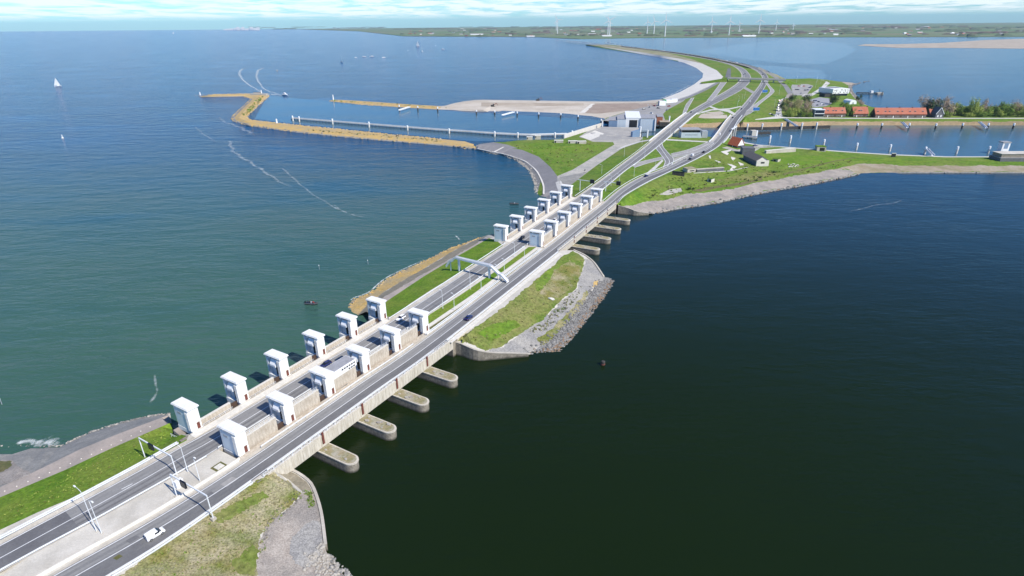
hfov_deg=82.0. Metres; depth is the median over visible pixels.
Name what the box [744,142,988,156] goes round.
fort path
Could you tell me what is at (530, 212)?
sluice tower
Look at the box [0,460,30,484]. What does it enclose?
stone patch
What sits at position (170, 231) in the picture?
sea
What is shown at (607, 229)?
sluice pier
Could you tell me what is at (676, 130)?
lock bridge
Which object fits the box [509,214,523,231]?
sluice tower
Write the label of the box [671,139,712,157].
slip road
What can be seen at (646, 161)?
slip road
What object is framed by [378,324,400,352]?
sluice tower
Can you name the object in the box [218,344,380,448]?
guard rail
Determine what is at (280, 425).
sluice gate
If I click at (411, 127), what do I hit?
guide wall
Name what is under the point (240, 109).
riprap
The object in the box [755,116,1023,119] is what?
dike path
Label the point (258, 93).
concrete platform
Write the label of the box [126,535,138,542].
road patch
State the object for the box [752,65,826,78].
shallows
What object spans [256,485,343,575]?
gravel beach
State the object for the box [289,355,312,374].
breast wall
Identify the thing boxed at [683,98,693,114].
link road
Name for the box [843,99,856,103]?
marquee
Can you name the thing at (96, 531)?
lamp post
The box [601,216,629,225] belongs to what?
sluice pier
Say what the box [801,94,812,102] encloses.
tree
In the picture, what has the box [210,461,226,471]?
manhole pit
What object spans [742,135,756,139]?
guide wall
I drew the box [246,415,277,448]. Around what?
breast wall
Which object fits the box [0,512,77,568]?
carriageway
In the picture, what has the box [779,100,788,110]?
tree
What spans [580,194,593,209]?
sluice tower
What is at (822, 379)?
lake
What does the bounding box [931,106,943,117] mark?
gabled house
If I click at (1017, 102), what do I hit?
tree
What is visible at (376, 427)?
sluice pier
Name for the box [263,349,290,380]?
sluice tower
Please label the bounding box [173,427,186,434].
slope steps
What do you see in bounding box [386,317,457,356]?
abutment
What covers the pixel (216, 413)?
breast wall
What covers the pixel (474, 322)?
kerb strip
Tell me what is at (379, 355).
breast wall
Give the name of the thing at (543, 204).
sluice tower
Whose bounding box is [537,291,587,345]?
dry grass patch
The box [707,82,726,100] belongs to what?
slip road
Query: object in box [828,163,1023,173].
reed bank
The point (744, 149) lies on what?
casemate wing
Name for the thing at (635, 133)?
building
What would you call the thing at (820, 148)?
bunker
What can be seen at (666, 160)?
link road
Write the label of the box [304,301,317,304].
dinghy
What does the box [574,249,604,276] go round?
retaining wall
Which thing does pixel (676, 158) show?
bare verge
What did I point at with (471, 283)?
guard rail
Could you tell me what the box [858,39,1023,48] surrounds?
sandbank
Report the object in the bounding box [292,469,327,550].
retaining wall
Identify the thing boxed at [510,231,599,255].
sluice pier
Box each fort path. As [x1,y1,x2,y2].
[698,167,746,172]
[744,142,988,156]
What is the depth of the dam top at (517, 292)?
250.12 m
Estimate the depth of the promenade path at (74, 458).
159.62 m
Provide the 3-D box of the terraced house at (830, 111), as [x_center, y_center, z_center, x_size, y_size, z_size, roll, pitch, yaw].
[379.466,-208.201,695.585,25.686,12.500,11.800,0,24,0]
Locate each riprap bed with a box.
[665,172,1023,211]
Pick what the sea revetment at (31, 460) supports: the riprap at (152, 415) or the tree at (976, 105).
the riprap at (152, 415)
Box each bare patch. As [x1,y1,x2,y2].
[660,188,681,194]
[692,177,762,191]
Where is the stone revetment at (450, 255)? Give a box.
[359,236,486,314]
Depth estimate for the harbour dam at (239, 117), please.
650.83 m
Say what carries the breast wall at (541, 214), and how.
on the sluice bridge at (578, 238)
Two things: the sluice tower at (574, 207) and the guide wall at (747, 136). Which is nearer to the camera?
the sluice tower at (574, 207)
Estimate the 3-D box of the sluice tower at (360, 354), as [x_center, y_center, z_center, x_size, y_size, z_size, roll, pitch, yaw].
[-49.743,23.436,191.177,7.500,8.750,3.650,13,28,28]
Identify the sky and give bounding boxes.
[0,0,1023,31]
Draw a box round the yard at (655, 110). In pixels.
[604,99,684,126]
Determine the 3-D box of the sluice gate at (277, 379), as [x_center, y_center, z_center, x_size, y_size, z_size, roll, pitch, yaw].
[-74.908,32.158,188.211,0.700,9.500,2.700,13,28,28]
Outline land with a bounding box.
[306,23,1023,38]
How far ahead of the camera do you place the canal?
593.01 m
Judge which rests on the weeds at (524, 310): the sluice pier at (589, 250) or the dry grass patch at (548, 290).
the dry grass patch at (548, 290)
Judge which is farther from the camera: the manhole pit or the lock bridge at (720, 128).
the lock bridge at (720, 128)
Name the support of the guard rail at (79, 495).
on the dam top at (42, 560)
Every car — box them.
[320,360,331,367]
[396,314,405,320]
[464,315,472,320]
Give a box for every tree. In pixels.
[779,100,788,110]
[781,105,788,111]
[789,94,797,102]
[791,101,799,109]
[791,107,799,113]
[798,102,808,110]
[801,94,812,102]
[804,101,813,109]
[831,94,839,104]
[845,104,853,115]
[917,94,933,110]
[924,98,944,109]
[933,95,953,111]
[940,97,956,114]
[968,97,984,115]
[980,98,993,111]
[998,101,1016,116]
[1011,99,1023,115]
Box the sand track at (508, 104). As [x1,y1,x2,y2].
[481,103,583,106]
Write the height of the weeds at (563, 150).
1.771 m
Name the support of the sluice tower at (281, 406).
on the sluice pier at (337, 457)
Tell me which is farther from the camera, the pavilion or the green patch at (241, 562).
the pavilion
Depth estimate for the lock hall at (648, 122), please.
644.00 m
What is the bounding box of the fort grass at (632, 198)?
[475,132,1023,206]
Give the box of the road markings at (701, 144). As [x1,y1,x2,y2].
[633,83,773,166]
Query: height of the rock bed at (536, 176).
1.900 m
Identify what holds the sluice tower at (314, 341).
on the sluice pier at (411, 400)
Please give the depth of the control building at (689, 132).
576.51 m
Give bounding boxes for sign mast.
[604,181,620,190]
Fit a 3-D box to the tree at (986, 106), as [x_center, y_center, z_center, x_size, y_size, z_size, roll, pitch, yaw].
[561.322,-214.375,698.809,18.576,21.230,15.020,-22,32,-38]
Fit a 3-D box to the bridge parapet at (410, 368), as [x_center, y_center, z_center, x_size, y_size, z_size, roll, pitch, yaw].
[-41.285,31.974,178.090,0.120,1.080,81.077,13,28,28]
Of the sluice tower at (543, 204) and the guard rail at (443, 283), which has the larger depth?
the sluice tower at (543, 204)
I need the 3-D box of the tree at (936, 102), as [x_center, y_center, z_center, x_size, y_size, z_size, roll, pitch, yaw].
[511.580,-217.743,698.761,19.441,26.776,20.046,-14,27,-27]
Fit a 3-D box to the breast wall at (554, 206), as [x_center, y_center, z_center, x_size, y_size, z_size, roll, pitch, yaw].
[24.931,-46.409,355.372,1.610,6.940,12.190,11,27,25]
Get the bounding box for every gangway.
[784,118,797,125]
[926,148,934,155]
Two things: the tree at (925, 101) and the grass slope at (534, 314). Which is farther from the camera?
the tree at (925, 101)
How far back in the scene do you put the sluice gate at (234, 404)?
175.00 m
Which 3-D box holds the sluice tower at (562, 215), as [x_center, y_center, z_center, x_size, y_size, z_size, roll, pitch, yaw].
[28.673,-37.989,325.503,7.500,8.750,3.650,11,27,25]
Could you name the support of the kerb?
on the asphalt slope at (548, 175)
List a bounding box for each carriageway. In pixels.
[0,40,750,544]
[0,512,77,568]
[53,42,763,575]
[77,41,767,575]
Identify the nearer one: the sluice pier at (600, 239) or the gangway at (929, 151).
the sluice pier at (600, 239)
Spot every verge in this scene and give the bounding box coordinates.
[428,247,535,323]
[430,250,537,328]
[674,154,691,162]
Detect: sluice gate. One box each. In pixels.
[230,400,237,408]
[274,376,279,383]
[277,421,283,429]
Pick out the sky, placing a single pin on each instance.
(15, 15)
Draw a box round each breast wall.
[200,402,231,425]
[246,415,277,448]
[248,377,275,398]
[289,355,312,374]
[293,387,319,417]
[325,336,346,352]
[334,366,356,390]
[357,318,375,334]
[369,343,388,367]
[400,323,417,347]
[508,228,517,238]
[523,219,533,228]
[537,211,546,219]
[544,229,552,243]
[550,203,557,211]
[558,220,565,232]
[570,211,577,223]
[582,203,588,214]
[592,195,598,207]
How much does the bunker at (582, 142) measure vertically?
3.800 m
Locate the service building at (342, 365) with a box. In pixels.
[326,355,356,378]
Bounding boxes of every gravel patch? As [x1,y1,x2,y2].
[289,520,323,566]
[698,111,727,117]
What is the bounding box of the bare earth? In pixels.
[585,103,657,112]
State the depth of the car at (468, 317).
222.65 m
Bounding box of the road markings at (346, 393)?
[0,41,767,575]
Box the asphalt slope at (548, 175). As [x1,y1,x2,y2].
[475,142,557,198]
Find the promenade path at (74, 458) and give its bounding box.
[0,415,170,496]
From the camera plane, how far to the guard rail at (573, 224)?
325.89 m
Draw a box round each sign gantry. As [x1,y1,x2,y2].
[138,437,177,474]
[169,474,216,521]
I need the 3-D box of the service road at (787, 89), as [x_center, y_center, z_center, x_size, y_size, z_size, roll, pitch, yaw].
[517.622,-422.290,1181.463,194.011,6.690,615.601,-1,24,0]
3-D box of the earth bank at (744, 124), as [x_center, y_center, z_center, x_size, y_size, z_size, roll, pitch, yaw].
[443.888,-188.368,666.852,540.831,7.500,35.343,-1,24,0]
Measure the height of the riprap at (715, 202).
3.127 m
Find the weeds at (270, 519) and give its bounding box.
[259,490,303,552]
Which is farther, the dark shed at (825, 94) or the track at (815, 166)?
the dark shed at (825, 94)
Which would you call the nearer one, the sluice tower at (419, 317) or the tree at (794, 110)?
the sluice tower at (419, 317)
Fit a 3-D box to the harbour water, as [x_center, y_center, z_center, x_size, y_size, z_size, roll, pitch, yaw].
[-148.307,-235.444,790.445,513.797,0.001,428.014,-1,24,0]
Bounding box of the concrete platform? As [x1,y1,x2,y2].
[250,92,267,95]
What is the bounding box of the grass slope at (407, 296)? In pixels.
[385,238,502,316]
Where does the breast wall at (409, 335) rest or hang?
attached to the sluice pier at (440, 377)
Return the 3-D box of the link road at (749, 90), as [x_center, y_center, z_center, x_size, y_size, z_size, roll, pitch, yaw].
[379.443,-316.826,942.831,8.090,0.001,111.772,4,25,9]
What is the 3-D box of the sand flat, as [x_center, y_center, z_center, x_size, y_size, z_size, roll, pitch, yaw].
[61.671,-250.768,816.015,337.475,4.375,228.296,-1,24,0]
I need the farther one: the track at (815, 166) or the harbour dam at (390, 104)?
the harbour dam at (390, 104)
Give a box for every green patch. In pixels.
[210,491,268,522]
[232,545,259,574]
[478,320,519,340]
[535,264,559,290]
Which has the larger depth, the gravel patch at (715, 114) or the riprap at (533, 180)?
the gravel patch at (715, 114)
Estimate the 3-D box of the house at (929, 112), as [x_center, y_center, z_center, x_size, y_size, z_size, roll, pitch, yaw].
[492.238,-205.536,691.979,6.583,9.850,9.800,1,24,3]
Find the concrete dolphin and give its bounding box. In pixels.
[749,130,757,135]
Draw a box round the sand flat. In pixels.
[437,99,663,118]
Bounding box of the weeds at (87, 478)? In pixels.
[1,428,170,520]
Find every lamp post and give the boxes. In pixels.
[73,485,97,532]
[88,500,102,534]
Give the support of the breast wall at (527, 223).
on the sluice bridge at (578, 238)
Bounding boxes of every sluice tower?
[170,397,202,433]
[216,419,249,457]
[220,371,249,404]
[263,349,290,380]
[265,390,295,425]
[302,329,325,358]
[308,365,335,398]
[335,311,358,338]
[345,344,370,374]
[365,296,386,321]
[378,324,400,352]
[407,307,428,333]
[493,223,508,241]
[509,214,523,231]
[524,206,537,222]
[529,229,544,246]
[537,198,550,213]
[543,219,558,236]
[549,191,562,206]
[557,210,571,226]
[561,184,572,198]
[569,202,582,218]
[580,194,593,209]
[590,187,603,202]
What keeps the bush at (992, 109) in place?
on the village grass at (767, 106)
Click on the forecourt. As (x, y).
(755, 147)
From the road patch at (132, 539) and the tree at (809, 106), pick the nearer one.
the road patch at (132, 539)
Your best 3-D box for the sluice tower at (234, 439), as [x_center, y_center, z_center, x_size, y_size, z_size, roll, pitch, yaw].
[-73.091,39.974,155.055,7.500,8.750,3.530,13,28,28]
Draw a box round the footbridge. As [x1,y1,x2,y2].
[445,256,508,282]
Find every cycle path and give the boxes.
[617,140,648,149]
[646,160,662,174]
[667,139,706,141]
[698,106,740,113]
[710,106,734,114]
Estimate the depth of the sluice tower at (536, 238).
294.87 m
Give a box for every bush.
[954,109,965,115]
[957,104,969,114]
[986,105,1004,115]
[994,109,1004,116]
[1013,109,1022,116]
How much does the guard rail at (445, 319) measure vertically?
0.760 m
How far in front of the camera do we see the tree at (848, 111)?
696.31 m
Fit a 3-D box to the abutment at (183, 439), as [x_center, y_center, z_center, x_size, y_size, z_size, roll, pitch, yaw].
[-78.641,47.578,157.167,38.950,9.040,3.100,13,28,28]
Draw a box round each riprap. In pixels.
[1,413,169,446]
[195,93,440,138]
[231,96,474,148]
[302,542,352,575]
[348,237,480,309]
[483,151,538,193]
[523,279,610,354]
[527,278,613,352]
[649,172,976,213]
[848,81,866,103]
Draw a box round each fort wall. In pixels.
[696,167,724,171]
[764,147,795,153]
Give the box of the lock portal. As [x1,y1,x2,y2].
[625,111,640,127]
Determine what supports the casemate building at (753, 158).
on the fort grass at (632, 198)
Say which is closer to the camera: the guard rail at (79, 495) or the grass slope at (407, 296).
the guard rail at (79, 495)
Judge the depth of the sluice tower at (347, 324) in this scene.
211.13 m
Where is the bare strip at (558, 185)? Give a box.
[556,180,562,191]
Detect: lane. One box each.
[776,97,785,116]
[802,81,829,95]
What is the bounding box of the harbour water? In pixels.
[255,96,603,140]
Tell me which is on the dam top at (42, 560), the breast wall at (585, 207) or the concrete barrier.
the concrete barrier
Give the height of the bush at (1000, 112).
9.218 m
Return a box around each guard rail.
[0,441,178,538]
[0,455,206,570]
[107,481,252,575]
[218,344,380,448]
[260,344,413,446]
[267,350,432,471]
[389,243,504,317]
[407,246,524,327]
[425,249,540,333]
[447,252,557,339]
[544,202,601,246]
[575,134,657,195]
[602,155,686,201]
[603,136,669,188]
[619,122,739,200]
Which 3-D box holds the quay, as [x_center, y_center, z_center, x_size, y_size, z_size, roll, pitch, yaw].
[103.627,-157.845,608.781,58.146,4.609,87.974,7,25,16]
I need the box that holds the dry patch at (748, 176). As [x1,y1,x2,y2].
[718,168,806,183]
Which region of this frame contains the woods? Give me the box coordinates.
[253,25,1023,35]
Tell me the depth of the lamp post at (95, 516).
128.72 m
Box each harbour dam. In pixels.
[200,94,475,147]
[330,100,440,108]
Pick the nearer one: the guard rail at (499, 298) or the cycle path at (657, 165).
the guard rail at (499, 298)
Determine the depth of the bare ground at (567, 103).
849.33 m
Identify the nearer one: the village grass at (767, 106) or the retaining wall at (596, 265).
the retaining wall at (596, 265)
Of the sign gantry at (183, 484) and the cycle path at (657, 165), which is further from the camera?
the cycle path at (657, 165)
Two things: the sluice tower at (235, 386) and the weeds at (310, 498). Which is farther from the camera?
the sluice tower at (235, 386)
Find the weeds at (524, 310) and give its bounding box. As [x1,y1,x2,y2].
[467,260,579,347]
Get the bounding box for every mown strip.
[513,145,603,154]
[762,154,999,164]
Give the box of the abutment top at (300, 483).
[280,472,311,491]
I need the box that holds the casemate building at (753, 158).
[743,151,768,165]
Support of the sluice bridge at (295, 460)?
on the dam top at (517, 292)
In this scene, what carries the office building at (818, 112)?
on the village grass at (767, 106)
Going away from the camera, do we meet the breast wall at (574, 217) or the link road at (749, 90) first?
the breast wall at (574, 217)
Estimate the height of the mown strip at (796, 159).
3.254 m
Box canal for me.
[641,125,1023,155]
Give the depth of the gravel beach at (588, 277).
234.55 m
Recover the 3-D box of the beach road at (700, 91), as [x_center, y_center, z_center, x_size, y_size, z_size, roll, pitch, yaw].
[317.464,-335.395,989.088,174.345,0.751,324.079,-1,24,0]
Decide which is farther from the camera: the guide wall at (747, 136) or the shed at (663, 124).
the shed at (663, 124)
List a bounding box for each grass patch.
[0,461,11,471]
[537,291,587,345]
[540,260,580,299]
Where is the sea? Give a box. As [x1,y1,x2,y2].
[0,29,702,458]
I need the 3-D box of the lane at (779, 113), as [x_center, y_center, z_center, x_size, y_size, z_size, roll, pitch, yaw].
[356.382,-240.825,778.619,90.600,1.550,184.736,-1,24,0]
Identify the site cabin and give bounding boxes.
[658,101,665,105]
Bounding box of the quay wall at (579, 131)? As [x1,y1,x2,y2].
[563,123,601,138]
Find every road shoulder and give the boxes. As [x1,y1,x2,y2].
[0,40,748,571]
[48,41,767,575]
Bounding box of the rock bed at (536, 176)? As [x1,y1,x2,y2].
[489,152,540,192]
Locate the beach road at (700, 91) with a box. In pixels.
[678,82,719,100]
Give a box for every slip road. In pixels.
[634,157,662,166]
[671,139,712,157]
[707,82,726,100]
[744,80,773,116]
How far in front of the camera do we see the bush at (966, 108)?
694.48 m
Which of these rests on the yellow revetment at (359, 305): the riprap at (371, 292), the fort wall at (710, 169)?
the riprap at (371, 292)
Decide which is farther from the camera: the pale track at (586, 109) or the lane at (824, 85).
the lane at (824, 85)
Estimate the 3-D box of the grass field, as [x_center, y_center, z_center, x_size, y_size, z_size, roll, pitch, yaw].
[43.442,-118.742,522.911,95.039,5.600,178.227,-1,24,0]
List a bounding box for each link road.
[656,142,672,167]
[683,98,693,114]
[725,68,730,76]
[743,87,754,93]
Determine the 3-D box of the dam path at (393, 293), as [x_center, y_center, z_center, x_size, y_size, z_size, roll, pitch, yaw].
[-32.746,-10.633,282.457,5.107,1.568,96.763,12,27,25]
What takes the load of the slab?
on the quay
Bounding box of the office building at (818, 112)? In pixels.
[811,108,825,116]
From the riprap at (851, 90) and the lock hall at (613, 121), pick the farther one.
the riprap at (851, 90)
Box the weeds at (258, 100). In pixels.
[242,96,263,114]
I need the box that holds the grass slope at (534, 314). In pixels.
[458,251,584,350]
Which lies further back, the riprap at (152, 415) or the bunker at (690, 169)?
the bunker at (690, 169)
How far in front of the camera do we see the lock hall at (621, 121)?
648.87 m
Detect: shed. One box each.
[659,120,669,128]
[819,92,831,96]
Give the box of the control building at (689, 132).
[678,127,707,137]
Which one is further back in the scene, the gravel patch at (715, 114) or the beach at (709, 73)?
the beach at (709, 73)
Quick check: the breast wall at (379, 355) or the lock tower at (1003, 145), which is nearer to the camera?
the breast wall at (379, 355)
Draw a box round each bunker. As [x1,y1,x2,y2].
[535,135,540,139]
[577,140,586,143]
[683,166,695,172]
[707,177,714,182]
[815,145,825,151]
[989,151,1023,161]
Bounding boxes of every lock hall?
[609,117,617,126]
[617,115,625,126]
[640,114,656,130]
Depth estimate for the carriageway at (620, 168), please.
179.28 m
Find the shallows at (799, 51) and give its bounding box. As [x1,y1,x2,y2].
[696,38,855,63]
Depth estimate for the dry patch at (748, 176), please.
440.24 m
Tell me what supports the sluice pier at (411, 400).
in the lake
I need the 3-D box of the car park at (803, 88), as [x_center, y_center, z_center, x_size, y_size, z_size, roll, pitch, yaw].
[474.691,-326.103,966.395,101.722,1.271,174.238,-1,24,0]
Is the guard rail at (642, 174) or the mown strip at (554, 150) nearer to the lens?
the guard rail at (642, 174)
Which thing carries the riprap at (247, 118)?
on the harbour dam at (239, 117)
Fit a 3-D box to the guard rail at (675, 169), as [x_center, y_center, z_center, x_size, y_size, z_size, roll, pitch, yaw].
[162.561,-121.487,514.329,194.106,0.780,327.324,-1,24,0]
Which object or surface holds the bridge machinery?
on the lock bridge at (720, 128)
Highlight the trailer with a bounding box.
[666,99,676,102]
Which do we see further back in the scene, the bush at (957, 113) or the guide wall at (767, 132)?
the bush at (957, 113)
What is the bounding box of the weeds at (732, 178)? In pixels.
[646,160,851,197]
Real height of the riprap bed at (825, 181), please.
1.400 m
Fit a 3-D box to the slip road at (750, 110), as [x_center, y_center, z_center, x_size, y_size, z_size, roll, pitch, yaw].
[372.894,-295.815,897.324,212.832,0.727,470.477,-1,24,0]
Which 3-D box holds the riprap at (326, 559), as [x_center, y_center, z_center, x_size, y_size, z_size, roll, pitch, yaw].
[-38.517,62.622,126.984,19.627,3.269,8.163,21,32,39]
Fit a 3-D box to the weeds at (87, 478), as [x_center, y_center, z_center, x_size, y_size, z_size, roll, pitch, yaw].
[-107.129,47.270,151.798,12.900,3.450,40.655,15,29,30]
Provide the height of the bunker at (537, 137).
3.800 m
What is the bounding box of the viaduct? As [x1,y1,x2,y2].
[701,77,800,84]
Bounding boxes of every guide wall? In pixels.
[291,117,565,136]
[736,125,830,129]
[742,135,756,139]
[758,131,770,134]
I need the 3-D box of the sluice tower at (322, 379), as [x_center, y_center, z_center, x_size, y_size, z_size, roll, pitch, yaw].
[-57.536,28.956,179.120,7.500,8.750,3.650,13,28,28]
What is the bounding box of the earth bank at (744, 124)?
[682,121,1023,127]
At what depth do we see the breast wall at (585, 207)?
345.80 m
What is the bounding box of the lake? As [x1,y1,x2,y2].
[294,37,1023,575]
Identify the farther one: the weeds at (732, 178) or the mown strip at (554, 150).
the mown strip at (554, 150)
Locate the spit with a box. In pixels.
[843,82,855,98]
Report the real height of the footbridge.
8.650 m
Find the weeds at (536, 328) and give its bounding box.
[530,286,581,332]
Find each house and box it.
[728,136,744,147]
[822,106,845,116]
[848,106,868,116]
[870,107,926,117]
[926,109,932,116]
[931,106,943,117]
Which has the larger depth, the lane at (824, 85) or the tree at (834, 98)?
the lane at (824, 85)
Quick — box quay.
[581,127,639,139]
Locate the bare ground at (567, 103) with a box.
[481,102,648,113]
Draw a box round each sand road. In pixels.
[557,127,641,183]
[559,172,585,184]
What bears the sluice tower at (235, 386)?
on the sluice pier at (337, 457)
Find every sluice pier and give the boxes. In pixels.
[227,401,358,472]
[269,377,396,440]
[305,355,428,412]
[339,336,457,388]
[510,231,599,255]
[524,222,610,244]
[537,213,620,234]
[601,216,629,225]
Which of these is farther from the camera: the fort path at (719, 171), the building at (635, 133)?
the building at (635, 133)
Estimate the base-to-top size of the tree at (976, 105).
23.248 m
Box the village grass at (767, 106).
[587,45,1023,123]
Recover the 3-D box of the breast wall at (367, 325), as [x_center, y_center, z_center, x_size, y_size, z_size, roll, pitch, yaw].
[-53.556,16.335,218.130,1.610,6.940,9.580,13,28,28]
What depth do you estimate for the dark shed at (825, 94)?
874.63 m
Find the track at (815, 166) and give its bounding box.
[783,157,855,174]
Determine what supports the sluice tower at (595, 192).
on the abutment
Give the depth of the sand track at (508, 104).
840.60 m
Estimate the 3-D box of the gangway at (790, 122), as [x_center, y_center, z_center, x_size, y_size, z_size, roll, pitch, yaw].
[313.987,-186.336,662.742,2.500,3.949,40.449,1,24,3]
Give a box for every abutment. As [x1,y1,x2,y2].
[179,435,261,482]
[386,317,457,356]
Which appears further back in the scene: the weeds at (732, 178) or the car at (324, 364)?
the weeds at (732, 178)
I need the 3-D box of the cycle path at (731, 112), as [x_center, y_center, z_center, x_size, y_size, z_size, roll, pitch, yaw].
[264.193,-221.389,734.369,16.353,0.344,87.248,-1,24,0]
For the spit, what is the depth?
1086.15 m
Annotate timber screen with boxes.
[672,171,684,176]
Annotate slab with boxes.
[580,131,603,139]
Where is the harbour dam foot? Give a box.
[217,96,474,149]
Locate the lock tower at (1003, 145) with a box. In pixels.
[996,141,1011,150]
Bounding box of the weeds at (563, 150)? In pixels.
[516,142,600,166]
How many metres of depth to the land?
6309.44 m
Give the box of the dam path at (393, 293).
[382,237,491,301]
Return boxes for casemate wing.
[740,146,754,154]
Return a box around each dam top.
[0,415,317,575]
[384,235,593,353]
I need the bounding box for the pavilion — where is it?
[818,87,849,95]
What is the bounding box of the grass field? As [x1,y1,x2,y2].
[508,136,607,175]
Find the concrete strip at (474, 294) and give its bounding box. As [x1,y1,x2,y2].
[429,248,537,326]
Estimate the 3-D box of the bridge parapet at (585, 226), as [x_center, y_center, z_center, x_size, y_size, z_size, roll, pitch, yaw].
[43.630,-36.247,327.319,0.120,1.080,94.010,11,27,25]
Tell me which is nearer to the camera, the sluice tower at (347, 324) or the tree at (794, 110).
the sluice tower at (347, 324)
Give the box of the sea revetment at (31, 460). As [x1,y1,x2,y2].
[0,415,166,486]
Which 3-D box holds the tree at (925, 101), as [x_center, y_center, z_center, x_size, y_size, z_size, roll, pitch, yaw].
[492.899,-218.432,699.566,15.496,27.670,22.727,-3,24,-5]
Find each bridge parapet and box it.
[263,336,452,476]
[557,202,614,250]
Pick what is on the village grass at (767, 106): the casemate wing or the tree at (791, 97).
the tree at (791, 97)
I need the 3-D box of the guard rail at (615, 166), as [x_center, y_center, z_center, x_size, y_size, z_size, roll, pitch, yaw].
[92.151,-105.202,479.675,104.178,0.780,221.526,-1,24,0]
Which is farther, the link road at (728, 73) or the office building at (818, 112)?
the link road at (728, 73)
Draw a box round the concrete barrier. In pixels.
[36,458,239,575]
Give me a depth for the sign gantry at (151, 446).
148.39 m
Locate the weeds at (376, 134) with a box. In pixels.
[312,129,438,141]
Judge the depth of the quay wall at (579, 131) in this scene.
634.53 m
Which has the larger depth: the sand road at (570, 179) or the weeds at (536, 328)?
the sand road at (570, 179)
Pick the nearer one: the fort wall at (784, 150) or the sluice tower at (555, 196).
the sluice tower at (555, 196)
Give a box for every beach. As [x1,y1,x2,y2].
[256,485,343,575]
[489,259,602,353]
[605,47,722,99]
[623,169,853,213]
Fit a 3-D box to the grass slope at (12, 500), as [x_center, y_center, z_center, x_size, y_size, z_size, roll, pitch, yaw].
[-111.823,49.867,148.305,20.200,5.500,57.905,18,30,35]
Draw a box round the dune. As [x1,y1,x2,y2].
[593,45,783,78]
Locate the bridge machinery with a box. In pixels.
[730,126,736,138]
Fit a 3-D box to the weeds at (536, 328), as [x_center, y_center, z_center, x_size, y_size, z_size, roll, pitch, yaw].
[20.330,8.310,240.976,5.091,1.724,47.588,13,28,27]
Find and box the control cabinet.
[173,477,182,488]
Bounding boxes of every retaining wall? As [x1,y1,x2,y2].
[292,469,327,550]
[455,341,528,360]
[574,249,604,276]
[618,205,648,215]
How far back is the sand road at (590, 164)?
513.55 m
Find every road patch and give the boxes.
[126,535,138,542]
[192,492,215,505]
[220,477,236,486]
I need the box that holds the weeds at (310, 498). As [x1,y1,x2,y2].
[304,489,315,506]
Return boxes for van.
[144,527,164,541]
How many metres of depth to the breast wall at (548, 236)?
302.17 m
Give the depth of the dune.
2010.08 m
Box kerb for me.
[478,149,544,193]
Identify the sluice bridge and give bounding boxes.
[189,319,452,474]
[505,197,616,249]
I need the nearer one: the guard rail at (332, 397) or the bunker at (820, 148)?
the guard rail at (332, 397)
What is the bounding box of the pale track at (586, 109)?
[580,104,593,112]
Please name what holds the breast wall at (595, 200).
attached to the sluice pier at (617, 220)
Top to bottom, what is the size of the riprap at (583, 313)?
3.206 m
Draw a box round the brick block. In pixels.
[656,114,662,124]
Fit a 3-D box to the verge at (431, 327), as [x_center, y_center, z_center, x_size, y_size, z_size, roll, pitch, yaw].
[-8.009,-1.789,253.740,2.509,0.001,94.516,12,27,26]
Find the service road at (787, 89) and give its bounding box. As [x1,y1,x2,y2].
[758,67,792,93]
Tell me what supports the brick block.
on the yard at (655, 110)
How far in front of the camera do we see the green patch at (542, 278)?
259.59 m
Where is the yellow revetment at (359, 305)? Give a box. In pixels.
[351,243,467,314]
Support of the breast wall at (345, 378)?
attached to the sluice pier at (376, 427)
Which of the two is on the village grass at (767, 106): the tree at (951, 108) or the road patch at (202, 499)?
the tree at (951, 108)
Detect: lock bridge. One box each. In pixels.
[649,112,696,141]
[709,114,741,142]
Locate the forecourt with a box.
[723,146,779,151]
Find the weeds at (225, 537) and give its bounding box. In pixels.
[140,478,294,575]
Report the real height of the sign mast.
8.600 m
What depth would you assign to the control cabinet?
143.03 m
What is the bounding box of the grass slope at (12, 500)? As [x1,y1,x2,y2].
[0,423,186,529]
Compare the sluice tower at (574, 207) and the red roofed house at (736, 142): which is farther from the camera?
the red roofed house at (736, 142)
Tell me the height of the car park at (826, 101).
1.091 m
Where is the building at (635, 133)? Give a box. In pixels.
[631,126,640,136]
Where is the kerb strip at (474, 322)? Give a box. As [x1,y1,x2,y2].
[449,253,561,342]
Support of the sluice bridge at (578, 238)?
on the abutment
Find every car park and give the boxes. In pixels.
[791,84,812,94]
[810,97,830,106]
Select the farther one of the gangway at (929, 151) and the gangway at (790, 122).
the gangway at (790, 122)

